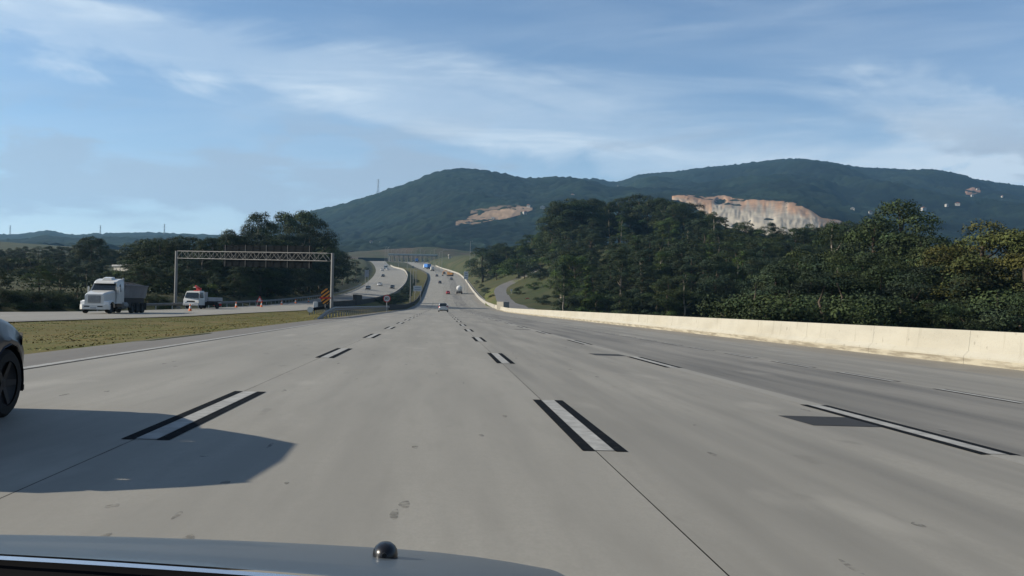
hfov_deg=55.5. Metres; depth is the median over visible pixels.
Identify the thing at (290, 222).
tree
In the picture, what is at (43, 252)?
tree
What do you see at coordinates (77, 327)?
grass median
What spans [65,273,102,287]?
shrub
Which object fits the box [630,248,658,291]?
tree
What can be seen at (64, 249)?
tree
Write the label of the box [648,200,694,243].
tree
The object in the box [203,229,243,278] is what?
tree
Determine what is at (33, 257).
tree
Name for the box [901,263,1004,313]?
tree
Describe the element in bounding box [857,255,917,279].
tree
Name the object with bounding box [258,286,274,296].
shrub
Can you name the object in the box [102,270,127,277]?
shrub
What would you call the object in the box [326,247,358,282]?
tree
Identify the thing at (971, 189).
earth terrace
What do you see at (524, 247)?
tree
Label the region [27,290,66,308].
shrub
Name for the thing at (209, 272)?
tree
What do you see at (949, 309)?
bush
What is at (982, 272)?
tree
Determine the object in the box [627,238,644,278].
tree
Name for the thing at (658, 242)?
tree
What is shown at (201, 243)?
tree
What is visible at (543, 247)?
tree
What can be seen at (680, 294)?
tree
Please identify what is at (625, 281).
tree
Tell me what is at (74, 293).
shrub
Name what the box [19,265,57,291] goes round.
tree
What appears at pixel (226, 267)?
tree
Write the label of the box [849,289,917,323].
shrub
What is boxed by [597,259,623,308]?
tree
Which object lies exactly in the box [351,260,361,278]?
tree
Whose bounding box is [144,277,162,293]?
shrub
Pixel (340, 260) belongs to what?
tree
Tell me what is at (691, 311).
shrub
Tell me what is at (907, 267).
tree
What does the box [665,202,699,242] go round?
tree
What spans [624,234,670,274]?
tree
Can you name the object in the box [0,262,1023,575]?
road
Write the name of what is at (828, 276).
tree
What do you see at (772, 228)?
tree
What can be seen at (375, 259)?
overpass deck
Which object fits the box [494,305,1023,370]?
concrete barrier
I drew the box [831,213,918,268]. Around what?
tree
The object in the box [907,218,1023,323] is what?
tree
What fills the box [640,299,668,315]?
shrub
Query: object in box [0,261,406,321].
opposite road
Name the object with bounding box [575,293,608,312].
shrub
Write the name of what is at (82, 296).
shrub
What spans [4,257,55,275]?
tree
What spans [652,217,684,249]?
tree
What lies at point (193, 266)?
tree
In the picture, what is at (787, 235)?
tree
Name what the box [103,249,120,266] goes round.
tree
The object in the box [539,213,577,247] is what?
tree
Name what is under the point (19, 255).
tree
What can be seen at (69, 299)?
shrub
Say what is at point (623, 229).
tree
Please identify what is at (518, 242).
tree
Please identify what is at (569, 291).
shrub
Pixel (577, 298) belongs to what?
shrub
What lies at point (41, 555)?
own car
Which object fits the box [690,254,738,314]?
tree
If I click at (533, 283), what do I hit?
shrub
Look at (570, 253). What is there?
tree
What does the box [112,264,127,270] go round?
warehouse
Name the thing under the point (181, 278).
tree
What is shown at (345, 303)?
concrete barrier
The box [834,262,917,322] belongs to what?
tree
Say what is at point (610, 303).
shrub
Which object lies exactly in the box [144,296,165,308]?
shrub
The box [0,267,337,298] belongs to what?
undergrowth
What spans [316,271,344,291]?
tree
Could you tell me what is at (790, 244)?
tree
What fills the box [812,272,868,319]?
tree
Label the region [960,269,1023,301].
tree
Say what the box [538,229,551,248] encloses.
tree
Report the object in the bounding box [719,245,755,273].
tree
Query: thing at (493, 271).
tree
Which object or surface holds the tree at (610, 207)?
on the ground at (455, 263)
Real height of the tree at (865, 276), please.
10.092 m
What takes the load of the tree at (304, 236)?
on the ground at (455, 263)
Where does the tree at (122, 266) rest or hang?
on the ground at (455, 263)
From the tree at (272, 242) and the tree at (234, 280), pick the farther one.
the tree at (272, 242)
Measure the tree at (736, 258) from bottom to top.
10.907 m
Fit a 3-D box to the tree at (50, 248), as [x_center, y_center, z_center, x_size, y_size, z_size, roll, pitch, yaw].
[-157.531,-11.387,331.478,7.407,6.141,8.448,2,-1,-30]
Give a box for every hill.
[0,230,355,251]
[27,168,623,252]
[518,158,1023,255]
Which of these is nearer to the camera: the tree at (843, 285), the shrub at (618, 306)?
the tree at (843, 285)
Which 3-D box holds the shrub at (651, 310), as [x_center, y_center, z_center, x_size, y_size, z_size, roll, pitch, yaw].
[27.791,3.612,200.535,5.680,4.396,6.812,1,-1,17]
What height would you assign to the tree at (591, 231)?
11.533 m
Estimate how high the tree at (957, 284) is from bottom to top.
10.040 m
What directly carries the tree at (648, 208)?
on the ground at (455, 263)
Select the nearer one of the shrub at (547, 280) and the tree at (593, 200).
the shrub at (547, 280)
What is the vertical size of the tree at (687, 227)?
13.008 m
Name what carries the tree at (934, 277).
on the ground at (455, 263)
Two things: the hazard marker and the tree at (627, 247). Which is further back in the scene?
the tree at (627, 247)
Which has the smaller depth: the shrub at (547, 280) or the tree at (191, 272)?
the tree at (191, 272)
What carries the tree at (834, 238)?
on the ground at (455, 263)
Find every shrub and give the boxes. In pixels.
[0,286,32,308]
[0,287,37,308]
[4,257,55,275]
[5,292,44,309]
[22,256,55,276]
[26,289,66,307]
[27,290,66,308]
[43,294,67,308]
[51,292,79,308]
[55,291,80,307]
[57,288,85,303]
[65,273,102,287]
[69,263,99,279]
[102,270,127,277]
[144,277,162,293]
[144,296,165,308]
[147,294,176,308]
[182,279,198,293]
[184,281,218,297]
[203,281,225,296]
[220,282,235,295]
[222,283,244,295]
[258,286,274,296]
[495,255,541,276]
[505,258,532,271]
[513,286,524,293]
[521,246,540,259]
[522,254,543,269]
[525,282,541,288]
[526,260,552,279]
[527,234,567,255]
[533,293,551,304]
[537,251,557,272]
[543,279,554,287]
[550,296,589,310]
[555,287,578,301]
[565,291,604,306]
[566,292,604,311]
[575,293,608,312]
[600,299,617,312]
[606,293,637,313]
[611,300,640,314]
[622,290,636,308]
[638,296,659,314]
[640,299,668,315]
[651,296,681,315]
[663,294,686,314]
[686,297,712,315]
[690,285,815,320]
[697,293,720,313]
[697,294,726,315]
[726,290,881,323]
[743,286,898,326]
[750,306,816,321]
[771,283,921,325]
[834,292,914,327]
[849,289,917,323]
[932,292,1023,331]
[958,302,1023,332]
[963,288,1023,321]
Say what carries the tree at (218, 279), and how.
on the ground at (455, 263)
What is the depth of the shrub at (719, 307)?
195.16 m
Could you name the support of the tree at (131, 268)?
on the ground at (455, 263)
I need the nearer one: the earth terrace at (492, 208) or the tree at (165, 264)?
the tree at (165, 264)
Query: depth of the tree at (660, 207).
422.50 m
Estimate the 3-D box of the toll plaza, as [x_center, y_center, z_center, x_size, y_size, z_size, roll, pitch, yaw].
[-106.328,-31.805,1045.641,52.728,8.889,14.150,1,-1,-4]
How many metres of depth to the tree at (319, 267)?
247.18 m
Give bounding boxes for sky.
[0,0,1023,234]
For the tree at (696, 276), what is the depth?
217.70 m
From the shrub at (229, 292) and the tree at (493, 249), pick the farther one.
the tree at (493, 249)
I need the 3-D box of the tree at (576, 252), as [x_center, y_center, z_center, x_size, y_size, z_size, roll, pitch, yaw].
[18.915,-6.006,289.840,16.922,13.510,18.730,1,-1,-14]
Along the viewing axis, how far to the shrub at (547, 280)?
318.46 m
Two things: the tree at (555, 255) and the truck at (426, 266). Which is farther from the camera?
the truck at (426, 266)
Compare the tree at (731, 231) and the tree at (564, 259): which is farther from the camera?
the tree at (731, 231)
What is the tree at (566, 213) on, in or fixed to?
on the ground at (455, 263)
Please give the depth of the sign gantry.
116.09 m
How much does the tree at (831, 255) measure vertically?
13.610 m
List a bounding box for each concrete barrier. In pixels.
[318,265,407,308]
[388,267,426,309]
[435,265,494,307]
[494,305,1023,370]
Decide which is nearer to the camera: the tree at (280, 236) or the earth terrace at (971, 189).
the tree at (280, 236)
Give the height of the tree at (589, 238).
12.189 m
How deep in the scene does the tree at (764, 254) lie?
228.55 m
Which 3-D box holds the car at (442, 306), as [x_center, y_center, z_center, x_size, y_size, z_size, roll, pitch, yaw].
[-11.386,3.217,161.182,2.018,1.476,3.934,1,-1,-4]
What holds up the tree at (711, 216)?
on the ground at (455, 263)
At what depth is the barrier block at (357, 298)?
167.77 m
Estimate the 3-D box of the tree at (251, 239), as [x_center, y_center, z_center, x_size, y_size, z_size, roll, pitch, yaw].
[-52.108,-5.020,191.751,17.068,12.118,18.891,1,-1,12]
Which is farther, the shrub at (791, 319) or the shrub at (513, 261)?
the shrub at (513, 261)
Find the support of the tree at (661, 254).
on the ground at (455, 263)
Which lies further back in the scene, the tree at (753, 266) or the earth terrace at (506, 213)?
the earth terrace at (506, 213)
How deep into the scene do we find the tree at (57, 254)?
308.55 m
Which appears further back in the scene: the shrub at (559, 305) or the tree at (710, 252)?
the tree at (710, 252)
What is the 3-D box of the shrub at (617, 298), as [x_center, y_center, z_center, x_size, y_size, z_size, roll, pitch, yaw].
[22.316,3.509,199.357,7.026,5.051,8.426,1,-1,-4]
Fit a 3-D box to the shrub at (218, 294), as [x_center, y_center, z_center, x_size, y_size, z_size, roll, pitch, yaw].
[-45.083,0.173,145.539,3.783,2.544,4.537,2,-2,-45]
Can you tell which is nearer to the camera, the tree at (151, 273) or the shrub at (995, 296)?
the shrub at (995, 296)
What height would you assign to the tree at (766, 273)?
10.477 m
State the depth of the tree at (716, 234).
269.94 m
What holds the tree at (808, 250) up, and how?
on the ground at (455, 263)
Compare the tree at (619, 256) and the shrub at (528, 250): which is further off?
the shrub at (528, 250)
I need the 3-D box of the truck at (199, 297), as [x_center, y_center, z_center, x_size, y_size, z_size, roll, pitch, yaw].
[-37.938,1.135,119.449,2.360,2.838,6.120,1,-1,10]
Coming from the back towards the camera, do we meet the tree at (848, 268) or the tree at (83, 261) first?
the tree at (83, 261)
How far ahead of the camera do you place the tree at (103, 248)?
331.58 m
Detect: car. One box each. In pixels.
[0,319,23,416]
[0,535,564,575]
[437,303,447,311]
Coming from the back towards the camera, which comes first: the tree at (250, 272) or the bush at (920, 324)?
the tree at (250, 272)
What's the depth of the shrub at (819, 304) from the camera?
88.97 m
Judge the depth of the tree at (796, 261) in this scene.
133.19 m
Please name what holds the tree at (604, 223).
on the ground at (455, 263)
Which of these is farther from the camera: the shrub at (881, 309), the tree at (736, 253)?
the tree at (736, 253)
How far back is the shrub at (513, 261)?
404.10 m
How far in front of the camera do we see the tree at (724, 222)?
342.71 m
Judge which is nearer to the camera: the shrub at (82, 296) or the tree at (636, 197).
the shrub at (82, 296)
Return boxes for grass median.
[11,266,427,353]
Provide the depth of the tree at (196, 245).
186.38 m
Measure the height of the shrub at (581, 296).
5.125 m
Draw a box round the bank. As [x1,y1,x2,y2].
[345,247,474,261]
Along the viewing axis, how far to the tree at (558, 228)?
421.90 m
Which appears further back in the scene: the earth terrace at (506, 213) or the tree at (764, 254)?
the earth terrace at (506, 213)
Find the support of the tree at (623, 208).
on the ground at (455, 263)
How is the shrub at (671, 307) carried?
on the ground at (455, 263)
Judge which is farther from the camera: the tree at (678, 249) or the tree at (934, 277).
the tree at (678, 249)
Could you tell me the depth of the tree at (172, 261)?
162.10 m
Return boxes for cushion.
[309,305,327,314]
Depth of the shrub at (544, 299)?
264.61 m
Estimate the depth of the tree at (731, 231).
335.99 m
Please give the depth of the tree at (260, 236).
202.07 m
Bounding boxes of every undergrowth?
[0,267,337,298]
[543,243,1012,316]
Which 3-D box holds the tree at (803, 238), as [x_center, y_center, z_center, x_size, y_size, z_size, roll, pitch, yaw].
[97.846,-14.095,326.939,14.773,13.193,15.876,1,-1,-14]
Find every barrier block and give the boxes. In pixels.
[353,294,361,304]
[497,302,508,309]
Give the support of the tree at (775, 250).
on the ground at (455, 263)
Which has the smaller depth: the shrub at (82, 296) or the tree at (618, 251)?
the shrub at (82, 296)
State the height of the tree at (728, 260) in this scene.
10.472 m
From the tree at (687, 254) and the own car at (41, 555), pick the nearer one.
the own car at (41, 555)
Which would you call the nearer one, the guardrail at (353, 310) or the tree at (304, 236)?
the guardrail at (353, 310)
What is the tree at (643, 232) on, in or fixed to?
on the ground at (455, 263)
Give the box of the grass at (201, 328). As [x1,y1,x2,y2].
[10,310,374,350]
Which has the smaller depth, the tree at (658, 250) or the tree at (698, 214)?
the tree at (658, 250)
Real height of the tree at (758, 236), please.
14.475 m
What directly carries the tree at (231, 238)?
on the ground at (455, 263)
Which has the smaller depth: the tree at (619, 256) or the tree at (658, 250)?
the tree at (619, 256)
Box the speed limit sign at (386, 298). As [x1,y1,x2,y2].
[383,295,390,310]
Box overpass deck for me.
[358,258,387,260]
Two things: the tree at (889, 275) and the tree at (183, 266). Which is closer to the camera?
the tree at (889, 275)
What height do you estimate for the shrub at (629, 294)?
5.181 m
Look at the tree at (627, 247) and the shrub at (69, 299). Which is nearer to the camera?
the shrub at (69, 299)
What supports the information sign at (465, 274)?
on the ground at (455, 263)
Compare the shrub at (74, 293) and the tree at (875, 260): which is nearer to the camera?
the shrub at (74, 293)
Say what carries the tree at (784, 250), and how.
on the ground at (455, 263)
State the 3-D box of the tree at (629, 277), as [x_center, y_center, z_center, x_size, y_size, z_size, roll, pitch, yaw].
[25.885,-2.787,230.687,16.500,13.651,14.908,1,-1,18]
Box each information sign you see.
[413,286,421,300]
[464,271,467,286]
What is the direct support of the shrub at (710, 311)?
on the ground at (455, 263)
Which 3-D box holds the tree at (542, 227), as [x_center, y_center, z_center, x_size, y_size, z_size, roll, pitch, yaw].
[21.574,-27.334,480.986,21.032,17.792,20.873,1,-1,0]
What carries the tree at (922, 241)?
on the ground at (455, 263)
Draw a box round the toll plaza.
[388,253,437,261]
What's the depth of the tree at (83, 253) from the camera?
223.13 m
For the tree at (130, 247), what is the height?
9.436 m
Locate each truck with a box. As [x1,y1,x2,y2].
[80,277,148,313]
[183,285,222,308]
[423,264,430,268]
[456,286,461,293]
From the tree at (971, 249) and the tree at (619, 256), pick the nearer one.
the tree at (971, 249)
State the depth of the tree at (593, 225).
378.67 m
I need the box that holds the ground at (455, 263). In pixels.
[0,242,1021,342]
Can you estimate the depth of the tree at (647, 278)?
236.04 m
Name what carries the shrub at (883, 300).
on the ground at (455, 263)
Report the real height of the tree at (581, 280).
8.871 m
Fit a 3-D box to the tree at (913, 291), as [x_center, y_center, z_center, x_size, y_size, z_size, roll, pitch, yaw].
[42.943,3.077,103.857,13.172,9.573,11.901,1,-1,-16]
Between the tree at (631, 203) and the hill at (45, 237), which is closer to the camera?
the tree at (631, 203)
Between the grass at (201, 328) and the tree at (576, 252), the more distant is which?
the tree at (576, 252)
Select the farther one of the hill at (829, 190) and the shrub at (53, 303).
the hill at (829, 190)
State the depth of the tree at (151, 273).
133.65 m
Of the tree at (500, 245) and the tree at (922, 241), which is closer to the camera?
the tree at (922, 241)
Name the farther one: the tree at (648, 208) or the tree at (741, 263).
the tree at (648, 208)
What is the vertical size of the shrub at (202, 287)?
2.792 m
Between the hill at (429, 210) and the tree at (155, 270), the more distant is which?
the hill at (429, 210)
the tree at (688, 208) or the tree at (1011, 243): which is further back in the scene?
the tree at (688, 208)
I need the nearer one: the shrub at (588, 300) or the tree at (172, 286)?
the tree at (172, 286)
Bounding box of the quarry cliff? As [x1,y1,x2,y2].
[672,195,840,234]
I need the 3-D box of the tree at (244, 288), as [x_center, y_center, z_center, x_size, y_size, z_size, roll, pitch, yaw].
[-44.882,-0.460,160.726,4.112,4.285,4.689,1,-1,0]
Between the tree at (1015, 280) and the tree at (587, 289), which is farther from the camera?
the tree at (587, 289)
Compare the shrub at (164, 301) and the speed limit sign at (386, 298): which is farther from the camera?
the speed limit sign at (386, 298)
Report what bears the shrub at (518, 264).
on the ground at (455, 263)
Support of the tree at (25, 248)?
on the ground at (455, 263)
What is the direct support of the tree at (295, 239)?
on the ground at (455, 263)
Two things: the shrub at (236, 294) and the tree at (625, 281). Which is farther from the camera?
the tree at (625, 281)
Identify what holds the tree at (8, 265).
on the ground at (455, 263)
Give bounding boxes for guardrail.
[97,283,361,310]
[314,306,389,318]
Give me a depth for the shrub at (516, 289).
329.37 m
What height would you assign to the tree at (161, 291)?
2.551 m
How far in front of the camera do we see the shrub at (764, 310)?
85.33 m
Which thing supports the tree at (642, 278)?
on the ground at (455, 263)
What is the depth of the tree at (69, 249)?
318.98 m
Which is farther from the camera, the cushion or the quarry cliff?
the quarry cliff
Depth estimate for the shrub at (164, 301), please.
119.37 m
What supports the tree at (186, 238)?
on the ground at (455, 263)
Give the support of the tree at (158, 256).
on the ground at (455, 263)
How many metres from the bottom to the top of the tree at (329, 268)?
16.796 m
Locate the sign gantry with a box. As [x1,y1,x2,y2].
[174,245,333,308]
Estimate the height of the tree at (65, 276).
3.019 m
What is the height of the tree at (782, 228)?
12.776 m
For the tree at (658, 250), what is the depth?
273.27 m
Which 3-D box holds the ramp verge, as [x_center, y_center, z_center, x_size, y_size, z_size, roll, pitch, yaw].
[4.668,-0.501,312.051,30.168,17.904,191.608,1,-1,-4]
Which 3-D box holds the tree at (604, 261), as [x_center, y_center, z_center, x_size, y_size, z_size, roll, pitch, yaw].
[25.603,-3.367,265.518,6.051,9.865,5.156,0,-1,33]
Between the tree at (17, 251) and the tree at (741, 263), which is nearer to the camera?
the tree at (741, 263)
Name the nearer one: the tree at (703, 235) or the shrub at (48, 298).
the shrub at (48, 298)
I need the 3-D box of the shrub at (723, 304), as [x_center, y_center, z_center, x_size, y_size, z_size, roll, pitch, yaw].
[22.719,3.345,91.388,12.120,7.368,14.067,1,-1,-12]
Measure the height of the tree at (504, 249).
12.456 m
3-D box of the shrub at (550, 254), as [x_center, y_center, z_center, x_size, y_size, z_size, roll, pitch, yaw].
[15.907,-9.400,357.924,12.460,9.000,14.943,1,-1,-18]
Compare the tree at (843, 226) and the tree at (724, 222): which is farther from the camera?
the tree at (724, 222)
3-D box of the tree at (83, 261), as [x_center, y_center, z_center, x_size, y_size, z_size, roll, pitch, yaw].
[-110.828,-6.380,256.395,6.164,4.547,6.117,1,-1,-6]
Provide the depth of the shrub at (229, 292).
152.66 m
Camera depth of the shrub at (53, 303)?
96.34 m
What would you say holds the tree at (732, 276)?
on the ground at (455, 263)
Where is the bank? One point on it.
(440, 252)
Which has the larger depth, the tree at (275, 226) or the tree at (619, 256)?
the tree at (275, 226)
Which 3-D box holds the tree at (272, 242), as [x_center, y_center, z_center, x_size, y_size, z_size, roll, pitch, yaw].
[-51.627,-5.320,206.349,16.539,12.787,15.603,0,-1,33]
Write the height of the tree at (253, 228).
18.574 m
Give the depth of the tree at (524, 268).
391.11 m
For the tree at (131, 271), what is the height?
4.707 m
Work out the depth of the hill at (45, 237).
2487.50 m
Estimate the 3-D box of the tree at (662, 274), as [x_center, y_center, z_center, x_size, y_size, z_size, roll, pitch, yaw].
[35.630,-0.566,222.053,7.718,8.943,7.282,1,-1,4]
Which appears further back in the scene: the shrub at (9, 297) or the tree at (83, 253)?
the tree at (83, 253)
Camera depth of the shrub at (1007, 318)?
89.81 m
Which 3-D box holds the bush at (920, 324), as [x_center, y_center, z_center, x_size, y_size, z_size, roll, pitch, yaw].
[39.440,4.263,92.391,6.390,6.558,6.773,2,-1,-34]
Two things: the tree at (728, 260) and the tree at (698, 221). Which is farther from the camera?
the tree at (698, 221)
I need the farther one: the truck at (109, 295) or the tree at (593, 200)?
the tree at (593, 200)
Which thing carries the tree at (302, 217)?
on the ground at (455, 263)
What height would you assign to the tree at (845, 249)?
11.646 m
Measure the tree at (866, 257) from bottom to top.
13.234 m
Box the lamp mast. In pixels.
[410,268,415,302]
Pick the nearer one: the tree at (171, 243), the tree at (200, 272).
the tree at (200, 272)
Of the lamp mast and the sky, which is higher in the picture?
the sky
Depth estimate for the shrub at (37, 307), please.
93.40 m
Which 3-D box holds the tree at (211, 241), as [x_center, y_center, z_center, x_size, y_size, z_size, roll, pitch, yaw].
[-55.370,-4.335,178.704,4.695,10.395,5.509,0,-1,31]
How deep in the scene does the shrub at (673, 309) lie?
196.59 m
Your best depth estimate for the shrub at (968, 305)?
93.89 m
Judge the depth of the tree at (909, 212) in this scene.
153.39 m
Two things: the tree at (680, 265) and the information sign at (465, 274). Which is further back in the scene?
the information sign at (465, 274)
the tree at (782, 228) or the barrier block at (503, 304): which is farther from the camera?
the tree at (782, 228)
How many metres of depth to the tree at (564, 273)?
201.27 m
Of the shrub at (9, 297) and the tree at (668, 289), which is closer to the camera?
the shrub at (9, 297)
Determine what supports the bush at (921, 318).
on the ground at (455, 263)
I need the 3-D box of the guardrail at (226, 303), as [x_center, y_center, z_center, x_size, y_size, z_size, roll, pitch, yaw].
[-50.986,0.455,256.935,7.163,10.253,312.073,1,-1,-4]
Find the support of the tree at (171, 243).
on the ground at (455, 263)
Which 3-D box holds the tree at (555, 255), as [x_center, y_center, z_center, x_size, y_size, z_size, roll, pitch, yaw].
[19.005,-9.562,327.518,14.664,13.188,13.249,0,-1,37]
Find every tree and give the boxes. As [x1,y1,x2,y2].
[0,256,17,271]
[0,268,15,290]
[6,247,27,256]
[13,246,32,257]
[16,253,25,258]
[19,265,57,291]
[26,246,48,259]
[27,255,39,259]
[41,246,53,258]
[43,269,79,291]
[48,249,65,259]
[53,246,72,263]
[66,244,90,262]
[69,239,102,261]
[71,236,111,275]
[81,258,101,269]
[86,238,111,261]
[99,258,111,270]
[100,252,123,266]
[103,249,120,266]
[115,238,166,266]
[117,237,196,277]
[117,250,138,269]
[117,266,141,282]
[119,262,148,282]
[127,266,161,288]
[140,267,171,288]
[142,260,173,282]
[144,239,198,271]
[152,278,171,294]
[154,267,184,288]
[162,268,193,293]
[162,278,179,294]
[163,259,180,271]
[164,235,206,281]
[170,236,217,283]
[170,260,208,284]
[180,256,187,279]
[183,269,203,288]
[187,270,211,284]
[188,239,214,269]
[191,260,233,286]
[198,237,221,266]
[200,270,218,291]
[202,273,228,295]
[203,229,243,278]
[205,258,263,282]
[215,232,288,292]
[215,235,228,290]
[215,235,266,276]
[218,254,231,290]
[219,232,239,267]
[222,273,246,296]
[227,267,264,284]
[228,273,252,296]
[237,233,292,284]
[238,211,272,240]
[250,233,306,287]
[257,220,282,238]
[273,211,315,258]
[276,234,298,279]
[286,235,304,292]
[293,210,341,287]
[295,232,317,293]
[305,257,335,293]
[307,231,343,291]
[313,239,354,291]
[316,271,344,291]
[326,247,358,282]
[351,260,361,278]
[463,247,499,282]
[481,246,503,273]
[487,242,514,265]
[487,266,502,279]
[490,246,519,268]
[505,239,529,259]
[515,234,542,257]
[515,263,532,278]
[534,224,568,237]
[535,200,593,244]
[537,243,557,265]
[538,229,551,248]
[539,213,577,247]
[542,198,607,243]
[545,250,588,289]
[546,240,577,277]
[548,254,596,297]
[549,245,600,281]
[553,263,574,310]
[560,198,608,240]
[569,219,608,245]
[574,228,603,250]
[574,271,611,299]
[575,198,610,243]
[575,232,605,261]
[578,267,595,307]
[589,200,620,241]
[591,248,654,293]
[596,259,608,274]
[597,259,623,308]
[599,197,642,243]
[599,243,633,259]
[600,263,637,291]
[604,201,617,243]
[604,252,630,301]
[611,215,629,242]
[612,193,665,243]
[613,196,641,242]
[620,195,669,237]
[620,234,652,264]
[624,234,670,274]
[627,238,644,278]
[628,253,654,309]
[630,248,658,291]
[631,262,655,292]
[635,199,677,243]
[641,276,692,315]
[645,246,676,268]
[648,197,670,238]
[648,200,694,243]
[649,251,671,289]
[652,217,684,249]
[652,237,669,271]
[654,267,680,298]
[655,240,704,290]
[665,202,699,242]
[668,249,719,291]
[670,202,710,239]
[670,272,699,315]
[681,209,713,240]
[683,239,695,275]
[684,221,695,240]
[687,259,726,290]
[688,214,726,242]
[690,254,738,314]
[690,262,715,315]
[691,229,713,256]
[700,211,725,238]
[704,235,715,278]
[706,253,738,289]
[708,230,728,255]
[715,217,729,248]
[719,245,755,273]
[721,262,819,318]
[722,222,757,241]
[723,256,779,294]
[727,257,741,293]
[727,260,771,298]
[728,221,765,257]
[731,251,748,308]
[732,264,773,294]
[748,242,785,261]
[751,248,827,297]
[755,226,781,241]
[760,242,769,263]
[762,269,840,305]
[766,222,780,243]
[768,254,840,294]
[774,241,796,259]
[775,227,814,250]
[776,227,787,240]
[776,241,813,263]
[786,227,821,251]
[791,250,858,296]
[791,270,865,323]
[793,223,823,244]
[800,226,830,251]
[800,244,819,255]
[809,220,850,257]
[809,254,866,300]
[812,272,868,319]
[816,243,835,252]
[823,220,871,259]
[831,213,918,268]
[834,240,866,265]
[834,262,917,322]
[841,198,985,260]
[841,251,899,287]
[845,270,897,299]
[854,253,890,272]
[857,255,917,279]
[868,223,966,272]
[870,272,961,324]
[878,243,960,300]
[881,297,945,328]
[886,268,956,323]
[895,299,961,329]
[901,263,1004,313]
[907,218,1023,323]
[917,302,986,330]
[921,243,1000,299]
[932,274,1001,300]
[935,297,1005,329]
[937,227,1023,321]
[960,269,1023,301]
[967,266,1022,321]
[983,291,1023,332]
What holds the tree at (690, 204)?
on the ground at (455, 263)
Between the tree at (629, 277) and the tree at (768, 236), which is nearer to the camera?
the tree at (629, 277)
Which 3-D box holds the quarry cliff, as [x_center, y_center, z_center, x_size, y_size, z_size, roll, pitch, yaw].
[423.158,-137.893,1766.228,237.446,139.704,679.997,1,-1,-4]
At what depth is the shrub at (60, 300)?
97.76 m
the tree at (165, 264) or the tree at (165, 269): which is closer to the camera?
the tree at (165, 269)
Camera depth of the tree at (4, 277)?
108.41 m
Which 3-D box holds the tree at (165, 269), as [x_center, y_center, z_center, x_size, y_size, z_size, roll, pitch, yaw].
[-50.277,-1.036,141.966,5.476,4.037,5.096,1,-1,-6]
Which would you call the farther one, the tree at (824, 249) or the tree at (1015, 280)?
the tree at (824, 249)
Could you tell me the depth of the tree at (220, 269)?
166.65 m
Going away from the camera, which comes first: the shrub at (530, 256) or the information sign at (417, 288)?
the information sign at (417, 288)
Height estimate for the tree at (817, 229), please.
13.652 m
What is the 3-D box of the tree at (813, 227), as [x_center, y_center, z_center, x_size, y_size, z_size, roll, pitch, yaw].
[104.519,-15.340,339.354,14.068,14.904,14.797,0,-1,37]
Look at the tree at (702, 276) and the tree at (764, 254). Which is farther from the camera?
the tree at (764, 254)
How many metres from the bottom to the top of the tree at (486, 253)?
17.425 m
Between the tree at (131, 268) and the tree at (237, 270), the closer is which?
the tree at (131, 268)
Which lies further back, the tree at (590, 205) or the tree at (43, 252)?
the tree at (590, 205)
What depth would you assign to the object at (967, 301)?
96.59 m
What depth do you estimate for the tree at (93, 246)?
316.12 m
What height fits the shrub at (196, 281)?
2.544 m
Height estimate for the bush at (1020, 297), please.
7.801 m
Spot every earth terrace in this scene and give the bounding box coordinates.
[456,206,531,225]
[470,204,519,213]
[965,187,979,194]
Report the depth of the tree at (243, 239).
188.32 m
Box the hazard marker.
[320,288,330,310]
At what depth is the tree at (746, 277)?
192.66 m
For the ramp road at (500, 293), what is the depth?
328.62 m
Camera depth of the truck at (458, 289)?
410.64 m
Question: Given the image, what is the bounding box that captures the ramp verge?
[485,275,526,306]
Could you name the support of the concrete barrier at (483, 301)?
on the ground at (455, 263)
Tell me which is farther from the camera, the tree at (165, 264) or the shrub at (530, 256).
the shrub at (530, 256)
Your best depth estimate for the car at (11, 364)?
8.68 m
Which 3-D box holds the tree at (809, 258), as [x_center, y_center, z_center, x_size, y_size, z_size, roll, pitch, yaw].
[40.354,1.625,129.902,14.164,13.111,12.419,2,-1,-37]
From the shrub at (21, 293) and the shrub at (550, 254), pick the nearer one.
the shrub at (21, 293)
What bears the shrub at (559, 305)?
on the ground at (455, 263)
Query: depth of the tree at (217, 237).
188.40 m
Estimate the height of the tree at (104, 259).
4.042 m
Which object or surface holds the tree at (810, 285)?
on the ground at (455, 263)
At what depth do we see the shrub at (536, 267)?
358.59 m
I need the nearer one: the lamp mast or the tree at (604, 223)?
the lamp mast
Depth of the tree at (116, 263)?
323.95 m
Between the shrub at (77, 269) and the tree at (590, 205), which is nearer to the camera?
the shrub at (77, 269)
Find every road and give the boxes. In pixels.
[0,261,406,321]
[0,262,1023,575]
[494,270,537,309]

